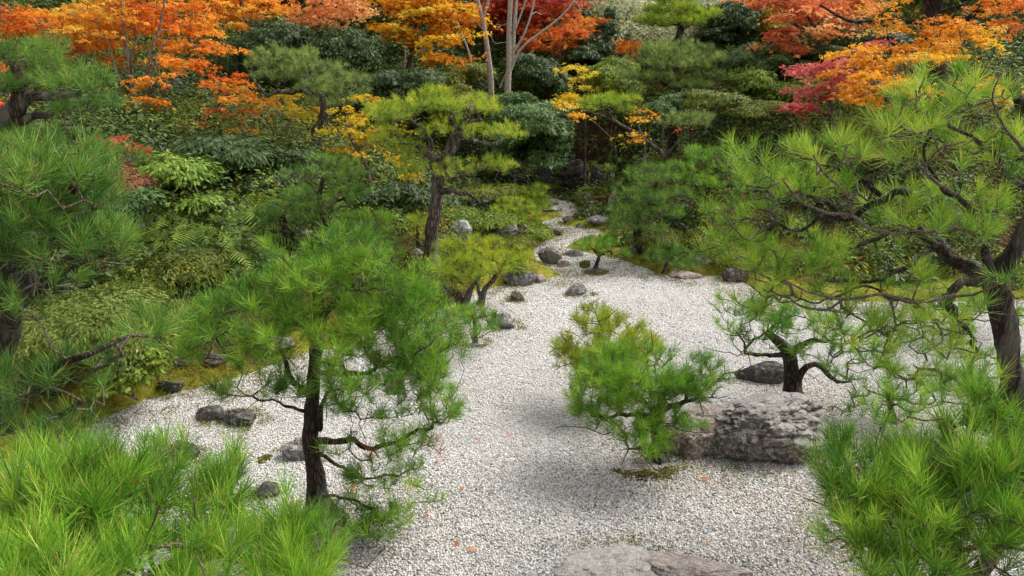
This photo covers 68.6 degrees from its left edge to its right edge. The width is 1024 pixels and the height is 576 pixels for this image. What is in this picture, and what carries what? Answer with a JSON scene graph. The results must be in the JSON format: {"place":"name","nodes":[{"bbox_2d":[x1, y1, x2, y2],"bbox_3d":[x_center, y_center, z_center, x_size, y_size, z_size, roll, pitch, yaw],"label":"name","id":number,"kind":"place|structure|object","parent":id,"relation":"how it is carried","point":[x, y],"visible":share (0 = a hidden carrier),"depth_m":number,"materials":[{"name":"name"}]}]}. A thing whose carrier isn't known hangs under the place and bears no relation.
{"place":"outdoors","nodes":[
{"label":"outdoors","id":0,"kind":"place"},
{"bbox_2d":[0,0,1023,466],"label":"ground","id":1,"kind":"structure","parent":0,"point":[144,392],"depth_m":11.14,"materials":[{"name":"green plant"}]},
{"bbox_2d":[14,277,185,384],"bbox_3d":[-3.670,0.366,6.638,1.624,0.912,2.151,0,16,0],"label":"pale leaved shrub","id":2,"kind":"object","parent":1,"relation":"on","point":[86,310],"visible":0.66,"depth_m":6.07,"materials":[{"name":"green plant"}]},
{"bbox_2d":[90,162,160,219],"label":"reddish shrub","id":3,"kind":"object","parent":1,"relation":"on","point":[137,179],"visible":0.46,"depth_m":9.01,"materials":[{"name":"red plant"}]},
{"bbox_2d":[0,0,252,133],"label":"maple tree","id":4,"kind":"object","parent":1,"relation":"on","point":[86,19],"visible":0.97,"depth_m":13.67,"materials":[{"name":"orange plant"}]},
{"bbox_2d":[84,183,170,232],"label":"glossy shrub","id":5,"kind":"object","parent":1,"relation":"on","point":[150,196],"visible":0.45,"depth_m":8.69,"materials":[{"name":"green plant"}]},
{"bbox_2d":[79,329,183,400],"bbox_3d":[-3.146,0.693,6.277,0.693,0.594,0.972,0,16,0],"label":"leafy shrub","id":6,"kind":"object","parent":1,"relation":"on","point":[127,380],"visible":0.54,"depth_m":6.03,"materials":[{"name":"green plant"}]},
{"bbox_2d":[87,66,216,110],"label":"evergreen bush","id":7,"kind":"object","parent":1,"relation":"on","point":[178,82],"visible":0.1,"depth_m":15.95,"materials":[{"name":"green plant"}]},
{"bbox_2d":[127,242,233,290],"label":"azalea shrub","id":8,"kind":"object","parent":1,"relation":"on","point":[186,266],"visible":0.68,"depth_m":8.47,"materials":[{"name":"green plant"}]},
{"bbox_2d":[124,149,238,215],"bbox_3d":[-4.378,-1.375,9.849,1.497,0.862,2.174,-9,18,-28],"label":"bright leaved shrub","id":9,"kind":"object","parent":1,"relation":"on","point":[177,169],"visible":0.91,"depth_m":9.59,"materials":[{"name":"green plant"}]},
{"bbox_2d":[152,125,286,169],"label":"long leaved shrub","id":10,"kind":"object","parent":1,"relation":"on","point":[231,148],"visible":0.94,"depth_m":10.74,"materials":[{"name":"green plant"}]},
{"bbox_2d":[168,71,301,135],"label":"maple tree","id":11,"kind":"object","parent":1,"relation":"on","point":[232,80],"visible":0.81,"depth_m":13.40,"materials":[{"name":"orange plant"}]},
{"bbox_2d":[181,99,310,147],"bbox_3d":[-5.500,-3.431,15.651,2.931,0.987,3.467,0,16,0],"label":"evergreen bush","id":12,"kind":"object","parent":1,"relation":"on","point":[262,115],"visible":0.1,"depth_m":15.20,"materials":[{"name":"green plant"}]},
{"bbox_2d":[191,0,312,84],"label":"maple tree","id":13,"kind":"object","parent":1,"relation":"on","point":[275,8],"visible":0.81,"depth_m":18.69,"materials":[{"name":"orange plant"}]},
{"bbox_2d":[213,143,328,195],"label":"leafy shrub","id":14,"kind":"object","parent":1,"relation":"on","point":[293,155],"visible":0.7,"depth_m":11.33,"materials":[{"name":"green plant"}]},
{"bbox_2d":[96,169,446,273],"bbox_3d":[-3.518,-1.439,11.944,3.400,0.942,7.408,7,17,24],"label":"shrub","id":15,"kind":"object","parent":1,"relation":"on","point":[188,239],"visible":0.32,"depth_m":9.51,"materials":[{"name":"green plant"}]},
{"bbox_2d":[250,197,321,259],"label":"pine tree","id":16,"kind":"object","parent":1,"relation":"on","point":[294,215],"visible":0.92,"depth_m":9.54,"materials":[{"name":"green plant"}]},
{"bbox_2d":[243,40,374,151],"bbox_3d":[-3.604,-3.246,13.642,2.412,2.470,2.201,0,16,0],"label":"pine tree","id":17,"kind":"object","parent":1,"relation":"on","point":[313,92],"visible":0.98,"depth_m":13.22,"materials":[{"name":"green plant"}]},
{"bbox_2d":[216,12,404,117],"bbox_3d":[-4.944,-5.423,18.617,4.591,2.628,3.582,3,16,10],"label":"evergreen tree","id":18,"kind":"object","parent":1,"relation":"on","point":[353,45],"visible":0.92,"depth_m":17.73,"materials":[{"name":"green plant"}]},
{"bbox_2d":[275,148,388,246],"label":"pine tree","id":19,"kind":"object","parent":1,"relation":"on","point":[306,193],"visible":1,"depth_m":10.04,"materials":[{"name":"green plant"}]},
{"bbox_2d":[279,0,384,73],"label":"maple tree","id":20,"kind":"object","parent":1,"relation":"on","point":[332,12],"visible":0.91,"depth_m":19.47,"materials":[{"name":"orange plant"}]},
{"bbox_2d":[172,0,503,52],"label":"dark wood","id":21,"kind":"object","parent":1,"relation":"on","point":[340,21],"visible":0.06,"depth_m":24.60,"materials":[{"name":"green plant"}]},
{"bbox_2d":[269,90,426,183],"bbox_3d":[-3.007,-2.526,13.426,1.786,1.929,4.512,-13,20,-38],"label":"maple tree","id":22,"kind":"object","parent":1,"relation":"on","point":[350,131],"visible":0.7,"depth_m":12.80,"materials":[{"name":"yellow plant"}]},
{"bbox_2d":[71,155,652,288],"bbox_3d":[-1.234,-2.205,15.006,5.260,1.602,15.404,14,21,41],"label":"dark fern patch","id":23,"kind":"object","parent":1,"relation":"on","point":[593,162],"visible":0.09,"depth_m":11.05,"materials":[{"name":"green plant"}]},
{"bbox_2d":[336,203,406,278],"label":"pine tree","id":24,"kind":"object","parent":1,"relation":"on","point":[387,218],"visible":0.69,"depth_m":9.70,"materials":[{"name":"green plant"}]},
{"bbox_2d":[341,176,430,211],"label":"leafy shrub","id":25,"kind":"object","parent":1,"relation":"on","point":[419,197],"visible":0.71,"depth_m":11.80,"materials":[{"name":"green plant"}]},
{"bbox_2d":[343,65,456,134],"bbox_3d":[-2.654,-4.322,17.965,2.605,1.998,3.570,0,16,0],"label":"evergreen bush","id":26,"kind":"object","parent":1,"relation":"on","point":[388,78],"visible":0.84,"depth_m":16.69,"materials":[{"name":"green plant"}]},
{"bbox_2d":[398,209,426,249],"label":"shrub","id":27,"kind":"object","parent":1,"relation":"on","point":[419,225],"visible":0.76,"depth_m":10.76,"materials":[{"name":"green plant"}]},
{"bbox_2d":[361,0,502,133],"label":"maple tree","id":28,"kind":"object","parent":1,"relation":"on","point":[422,10],"visible":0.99,"depth_m":18.27,"materials":[{"name":"orange plant"}]},
{"bbox_2d":[360,79,527,277],"bbox_3d":[-0.887,-1.426,10.051,2.175,2.681,1.698,-2,16,-7],"label":"pine tree","id":29,"kind":"object","parent":1,"relation":"on","point":[440,164],"visible":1,"depth_m":9.78,"materials":[{"name":"green plant"}]},
{"bbox_2d":[414,56,502,138],"bbox_3d":[-1.339,-4.845,19.422,2.428,2.316,6.390,0,16,0],"label":"evergreen bush","id":30,"kind":"object","parent":1,"relation":"on","point":[458,76],"visible":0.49,"depth_m":18.86,"materials":[{"name":"green plant"}]},
{"bbox_2d":[440,205,521,232],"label":"leafy shrub","id":31,"kind":"object","parent":1,"relation":"on","point":[490,219],"visible":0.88,"depth_m":12.43,"materials":[{"name":"green plant"}]},
{"bbox_2d":[446,181,523,204],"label":"shrub","id":32,"kind":"object","parent":1,"relation":"on","point":[495,189],"visible":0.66,"depth_m":14.42,"materials":[{"name":"green plant"}]},
{"bbox_2d":[476,0,493,122],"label":"white barked tree","id":33,"kind":"object","parent":1,"relation":"on","point":[482,14],"visible":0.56,"depth_m":19.21,"materials":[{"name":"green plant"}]},
{"bbox_2d":[19,90,981,575],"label":"moss","id":34,"kind":"object","parent":1,"relation":"on","point":[603,272],"visible":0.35,"depth_m":6.43,"materials":[{"name":"green plant"}]},
{"bbox_2d":[394,0,616,68],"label":"wood","id":35,"kind":"object","parent":1,"relation":"on","point":[479,42],"visible":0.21,"depth_m":24.37,"materials":[{"name":"green plant"}]},
{"bbox_2d":[481,233,537,249],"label":"shrub","id":36,"kind":"object","parent":1,"relation":"on","point":[525,242],"visible":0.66,"depth_m":11.86,"materials":[{"name":"green plant"}]},
{"bbox_2d":[0,0,1023,340],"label":"dark undergrowth","id":37,"kind":"object","parent":1,"relation":"on","point":[426,178],"visible":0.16,"depth_m":13.73,"materials":[{"name":"green plant"}]},
{"bbox_2d":[0,0,1023,378],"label":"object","id":38,"kind":"object","parent":1,"relation":"on","point":[584,190],"visible":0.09,"depth_m":13.80,"materials":[{"name":"green plant"}]},
{"bbox_2d":[0,0,1023,345],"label":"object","id":39,"kind":"object","parent":1,"relation":"on","point":[606,150],"visible":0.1,"depth_m":14.00,"materials":[{"name":"green plant"}]},
{"bbox_2d":[719,65,824,99],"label":"evergreen bush","id":40,"kind":"object","parent":39,"relation":"on","point":[757,82],"visible":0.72,"depth_m":15.73,"materials":[{"name":"green plant"}]},
{"bbox_2d":[0,0,1023,293],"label":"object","id":41,"kind":"object","parent":1,"relation":"on","point":[1020,276],"visible":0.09,"depth_m":13.95,"materials":[{"name":"green plant"}]},
{"bbox_2d":[1,0,1023,283],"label":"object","id":42,"kind":"object","parent":1,"relation":"on","point":[683,142],"visible":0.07,"depth_m":14.27,"materials":[{"name":"orange plant"}]},
{"bbox_2d":[489,193,543,226],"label":"pine tree","id":43,"kind":"object","parent":1,"relation":"on","point":[518,209],"visible":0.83,"depth_m":13.46,"materials":[{"name":"green plant"}]},
{"bbox_2d":[469,0,581,93],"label":"white barked tree","id":44,"kind":"object","parent":1,"relation":"on","point":[511,49],"visible":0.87,"depth_m":18.96,"materials":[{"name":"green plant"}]},
{"bbox_2d":[477,91,576,187],"bbox_3d":[0.323,-3.291,16.887,2.281,2.224,4.395,0,16,0],"label":"evergreen bush","id":45,"kind":"object","parent":1,"relation":"on","point":[548,128],"visible":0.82,"depth_m":15.70,"materials":[{"name":"green plant"}]},
{"bbox_2d":[499,51,573,98],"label":"evergreen bush","id":46,"kind":"object","parent":1,"relation":"on","point":[530,67],"visible":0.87,"depth_m":20.23,"materials":[{"name":"green plant"}]},
{"bbox_2d":[468,0,605,49],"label":"maple tree","id":47,"kind":"object","parent":1,"relation":"on","point":[556,9],"visible":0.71,"depth_m":23.85,"materials":[{"name":"red plant"}]},
{"bbox_2d":[516,179,558,211],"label":"shrub","id":48,"kind":"object","parent":1,"relation":"on","point":[534,199],"visible":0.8,"depth_m":15.15,"materials":[{"name":"green plant"}]},
{"bbox_2d":[520,224,556,239],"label":"cushion shrub","id":49,"kind":"object","parent":1,"relation":"on","point":[535,231],"visible":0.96,"depth_m":12.62,"materials":[{"name":"green plant"}]},
{"bbox_2d":[505,14,619,97],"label":"maple tree","id":50,"kind":"object","parent":1,"relation":"on","point":[561,33],"visible":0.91,"depth_m":22.44,"materials":[{"name":"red plant"}]},
{"bbox_2d":[544,62,604,186],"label":"maple tree","id":51,"kind":"object","parent":1,"relation":"on","point":[569,97],"visible":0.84,"depth_m":17.98,"materials":[{"name":"yellow plant"}]},
{"bbox_2d":[560,159,589,189],"bbox_3d":[1.699,-3.078,20.273,0.814,0.841,0.590,-1,16,-4],"label":"rock","id":52,"kind":"object","parent":1,"relation":"on","point":[571,175],"visible":0.88,"depth_m":20.04,"materials":[{"name":"grey stone"}]},
{"bbox_2d":[551,100,617,182],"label":"maple tree","id":53,"kind":"object","parent":1,"relation":"on","point":[574,116],"visible":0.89,"depth_m":16.07,"materials":[{"name":"yellow plant"}]},
{"bbox_2d":[561,5,620,62],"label":"evergreen tree","id":54,"kind":"object","parent":1,"relation":"on","point":[584,51],"visible":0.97,"depth_m":22.16,"materials":[{"name":"green plant"}]},
{"bbox_2d":[577,55,646,167],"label":"pine tree","id":55,"kind":"object","parent":1,"relation":"on","point":[609,76],"visible":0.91,"depth_m":17.88,"materials":[{"name":"green plant"}]},
{"bbox_2d":[574,89,679,195],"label":"pine tree","id":56,"kind":"object","parent":1,"relation":"on","point":[607,99],"visible":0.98,"depth_m":13.98,"materials":[{"name":"green plant"}]},
{"bbox_2d":[610,105,659,207],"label":"maple tree","id":57,"kind":"object","parent":1,"relation":"on","point":[633,134],"visible":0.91,"depth_m":13.95,"materials":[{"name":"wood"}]},
{"bbox_2d":[605,160,693,254],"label":"pine tree","id":58,"kind":"object","parent":1,"relation":"on","point":[654,194],"visible":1,"depth_m":11.19,"materials":[{"name":"green plant"}]},
{"bbox_2d":[625,227,682,249],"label":"azalea shrub","id":59,"kind":"object","parent":1,"relation":"on","point":[661,236],"visible":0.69,"depth_m":11.43,"materials":[{"name":"green plant"}]},
{"bbox_2d":[640,90,689,184],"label":"evergreen bush","id":60,"kind":"object","parent":1,"relation":"on","point":[666,102],"visible":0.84,"depth_m":15.30,"materials":[{"name":"green plant"}]},
{"bbox_2d":[621,32,734,162],"bbox_3d":[3.724,-4.098,16.926,2.560,3.232,2.441,13,21,39],"label":"pine tree","id":61,"kind":"object","parent":1,"relation":"on","point":[685,59],"visible":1,"depth_m":16.39,"materials":[{"name":"green plant"}]},
{"bbox_2d":[632,0,726,88],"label":"pine tree","id":62,"kind":"object","parent":1,"relation":"on","point":[692,14],"visible":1,"depth_m":21.15,"materials":[{"name":"green plant"}]},
{"bbox_2d":[655,108,715,175],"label":"pine tree","id":63,"kind":"object","parent":1,"relation":"on","point":[693,116],"visible":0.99,"depth_m":14.10,"materials":[{"name":"green plant"}]},
{"bbox_2d":[666,142,763,211],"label":"pine tree","id":64,"kind":"object","parent":1,"relation":"on","point":[711,181],"visible":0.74,"depth_m":12.30,"materials":[{"name":"green plant"}]},
{"bbox_2d":[682,88,754,145],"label":"pale leaved shrub","id":65,"kind":"object","parent":1,"relation":"on","point":[729,99],"visible":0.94,"depth_m":14.64,"materials":[{"name":"green plant"}]},
{"bbox_2d":[680,230,763,274],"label":"azalea shrub","id":66,"kind":"object","parent":1,"relation":"on","point":[692,235],"visible":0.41,"depth_m":10.93,"materials":[{"name":"green plant"}]},
{"bbox_2d":[691,1,768,46],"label":"evergreen tree","id":67,"kind":"object","parent":1,"relation":"on","point":[741,15],"visible":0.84,"depth_m":21.39,"materials":[{"name":"green plant"}]},
{"bbox_2d":[678,97,789,142],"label":"pine tree","id":68,"kind":"object","parent":1,"relation":"on","point":[760,108],"visible":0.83,"depth_m":14.17,"materials":[{"name":"green plant"}]},
{"bbox_2d":[562,0,943,63],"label":"sunlit thicket","id":69,"kind":"object","parent":1,"relation":"on","point":[626,4],"visible":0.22,"depth_m":23.95,"materials":[{"name":"plant"}]},
{"bbox_2d":[715,42,817,80],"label":"evergreen bush","id":70,"kind":"object","parent":1,"relation":"on","point":[741,57],"visible":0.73,"depth_m":16.84,"materials":[{"name":"green plant"}]},
{"bbox_2d":[718,0,895,105],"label":"maple tree","id":71,"kind":"object","parent":1,"relation":"on","point":[811,11],"visible":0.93,"depth_m":16.42,"materials":[{"name":"orange plant"}]},
{"bbox_2d":[775,38,899,149],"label":"maple tree","id":72,"kind":"object","parent":1,"relation":"on","point":[798,71],"visible":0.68,"depth_m":13.37,"materials":[{"name":"red plant"}]},
{"bbox_2d":[796,27,914,76],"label":"evergreen bush","id":73,"kind":"object","parent":1,"relation":"on","point":[839,44],"visible":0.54,"depth_m":15.78,"materials":[{"name":"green plant"}]},
{"bbox_2d":[776,0,1021,42],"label":"wood","id":74,"kind":"object","parent":1,"relation":"on","point":[919,6],"visible":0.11,"depth_m":21.01,"materials":[{"name":"orange plant"}]},
{"bbox_2d":[803,14,1023,184],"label":"maple tree","id":75,"kind":"object","parent":1,"relation":"on","point":[852,93],"visible":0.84,"depth_m":11.98,"materials":[{"name":"orange plant"}]},
{"bbox_2d":[819,0,1023,119],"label":"old tree","id":76,"kind":"object","parent":1,"relation":"on","point":[932,8],"visible":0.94,"depth_m":14.47,"materials":[{"name":"orange plant"}]},
{"bbox_2d":[4,199,1023,575],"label":"gravel path","id":77,"kind":"structure","parent":0,"point":[564,205],"depth_m":5.85,"materials":[{"name":"grey gravel"}]},
{"bbox_2d":[0,27,127,385],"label":"pine tree","id":78,"kind":"object","parent":77,"relation":"on","point":[22,97],"visible":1,"depth_m":5.98,"materials":[{"name":"green plant"}]},
{"bbox_2d":[0,116,151,378],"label":"pine tree","id":79,"kind":"object","parent":77,"relation":"on","point":[30,277],"visible":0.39,"depth_m":6.42,"materials":[{"name":"green plant"}]},
{"bbox_2d":[0,113,210,573],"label":"pine tree","id":80,"kind":"object","parent":77,"relation":"on","point":[53,207],"visible":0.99,"depth_m":3.00,"materials":[{"name":"green plant"}]},
{"bbox_2d":[0,410,385,575],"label":"pine tree","id":81,"kind":"object","parent":77,"relation":"on","point":[57,502],"visible":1,"depth_m":2.24,"materials":[{"name":"green plant"}]},
{"bbox_2d":[196,405,223,421],"bbox_3d":[-2.546,1.068,6.316,0.246,0.177,0.170,-3,16,-9],"label":"rock","id":82,"kind":"object","parent":77,"relation":"on","point":[209,413],"visible":0.82,"depth_m":6.25,"materials":[{"name":"grey stone"}]},
{"bbox_2d":[218,408,256,426],"bbox_3d":[-2.277,1.074,6.232,0.328,0.156,0.207,4,16,13],"label":"rock","id":83,"kind":"object","parent":77,"relation":"on","point":[237,416],"visible":0.97,"depth_m":6.16,"materials":[{"name":"grey stone"}]},
{"bbox_2d":[280,437,324,460],"bbox_3d":[-1.589,1.229,5.708,0.332,0.207,0.215,-5,17,-18],"label":"rock","id":84,"kind":"object","parent":77,"relation":"on","point":[292,450],"visible":0.49,"depth_m":5.62,"materials":[{"name":"grey stone"}]},
{"bbox_2d":[164,211,479,552],"bbox_3d":[-1.123,0.600,4.488,1.946,2.100,1.099,0,16,0],"label":"pine tree","id":85,"kind":"object","parent":77,"relation":"on","point":[402,295],"visible":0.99,"depth_m":4.38,"materials":[{"name":"green plant"}]},
{"bbox_2d":[427,298,507,356],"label":"pine tree","id":86,"kind":"object","parent":77,"relation":"on","point":[474,317],"visible":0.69,"depth_m":7.82,"materials":[{"name":"green plant"}]},
{"bbox_2d":[426,232,531,311],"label":"pine tree","id":87,"kind":"object","parent":77,"relation":"on","point":[454,262],"visible":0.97,"depth_m":8.91,"materials":[{"name":"green plant"}]},
{"bbox_2d":[48,239,970,573],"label":"fallen needles","id":88,"kind":"object","parent":77,"relation":"on","point":[588,451],"depth_m":5.35,"materials":[{"name":"brown plant"}]},
{"bbox_2d":[0,202,1023,464],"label":"moss","id":89,"kind":"object","parent":77,"relation":"on","point":[560,224],"visible":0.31,"depth_m":10.05,"materials":[{"name":"green plant"}]},
{"bbox_2d":[504,271,535,286],"bbox_3d":[0.111,-0.098,10.321,0.442,0.278,0.220,1,16,4],"label":"rock","id":90,"kind":"object","parent":77,"relation":"on","point":[525,279],"visible":0.8,"depth_m":10.23,"materials":[{"name":"grey stone"}]},
{"bbox_2d":[537,246,561,263],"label":"rock","id":91,"kind":"object","parent":77,"relation":"on","point":[551,254],"visible":0.88,"depth_m":11.35,"materials":[{"name":"grey stone"}]},
{"bbox_2d":[573,232,632,268],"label":"pine tree","id":92,"kind":"object","parent":77,"relation":"on","point":[602,250],"visible":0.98,"depth_m":10.83,"materials":[{"name":"green plant"}]},
{"bbox_2d":[555,543,657,575],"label":"slab rock","id":93,"kind":"object","parent":77,"relation":"on","point":[623,559],"visible":0.94,"depth_m":4.29,"materials":[{"name":"grey stone"}]},
{"bbox_2d":[548,297,667,403],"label":"pine tree","id":94,"kind":"object","parent":77,"relation":"on","point":[568,349],"visible":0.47,"depth_m":6.36,"materials":[{"name":"green plant"}]},
{"bbox_2d":[610,466,678,481],"bbox_3d":[0.965,1.345,5.438,0.510,0.055,0.212,0,16,0],"label":"moss cushion","id":95,"kind":"object","parent":77,"relation":"on","point":[647,473],"visible":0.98,"depth_m":5.42,"materials":[{"name":"green plant"}]},
{"bbox_2d":[556,331,743,472],"bbox_3d":[0.979,0.864,5.460,1.169,1.055,1.260,10,19,31],"label":"pine tree","id":96,"kind":"object","parent":77,"relation":"on","point":[623,373],"visible":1,"depth_m":5.24,"materials":[{"name":"green plant"}]},
{"bbox_2d":[641,239,708,274],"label":"pine tree","id":97,"kind":"object","parent":77,"relation":"on","point":[660,256],"visible":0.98,"depth_m":10.75,"materials":[{"name":"green plant"}]},
{"bbox_2d":[664,403,721,460],"bbox_3d":[1.431,1.147,5.782,0.536,0.494,0.311,-5,17,-18],"label":"rock","id":98,"kind":"object","parent":77,"relation":"on","point":[693,446],"visible":0.45,"depth_m":5.66,"materials":[{"name":"grey stone"}]},
{"bbox_2d":[646,551,753,575],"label":"slab rock","id":99,"kind":"object","parent":77,"relation":"on","point":[665,564],"visible":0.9,"depth_m":4.27,"materials":[{"name":"grey stone"}]},
{"bbox_2d":[734,361,783,383],"bbox_3d":[2.356,0.827,7.098,0.509,0.303,0.195,5,17,15],"label":"rock","id":100,"kind":"object","parent":77,"relation":"on","point":[753,374],"visible":0.77,"depth_m":7.02,"materials":[{"name":"grey stone"}]},
{"bbox_2d":[703,391,828,464],"bbox_3d":[1.869,1.070,5.733,1.238,0.520,0.590,-2,16,-7],"label":"boulder","id":101,"kind":"object","parent":77,"relation":"on","point":[750,428],"visible":0.8,"depth_m":5.56,"materials":[{"name":"grey stone"}]},
{"bbox_2d":[704,289,886,393],"bbox_3d":[2.439,0.546,6.494,1.576,1.105,1.102,0,16,0],"label":"pine tree","id":102,"kind":"object","parent":77,"relation":"on","point":[788,353],"visible":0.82,"depth_m":6.35,"materials":[{"name":"green plant"}]},
{"bbox_2d":[685,44,1023,497],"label":"pine tree","id":103,"kind":"object","parent":77,"relation":"on","point":[992,277],"visible":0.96,"depth_m":4.20,"materials":[{"name":"green plant"}]},
{"bbox_2d":[780,347,1023,575],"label":"pine tree","id":104,"kind":"object","parent":77,"relation":"on","point":[922,500],"visible":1,"depth_m":2.63,"materials":[{"name":"green plant"}]},
{"bbox_2d":[824,364,985,433],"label":"pine tree","id":105,"kind":"object","parent":77,"relation":"on","point":[890,400],"visible":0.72,"depth_m":6.06,"materials":[{"name":"green plant"}]},
{"bbox_2d":[896,281,1023,373],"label":"pine tree","id":106,"kind":"object","parent":77,"relation":"on","point":[955,307],"visible":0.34,"depth_m":8.01,"materials":[{"name":"green plant"}]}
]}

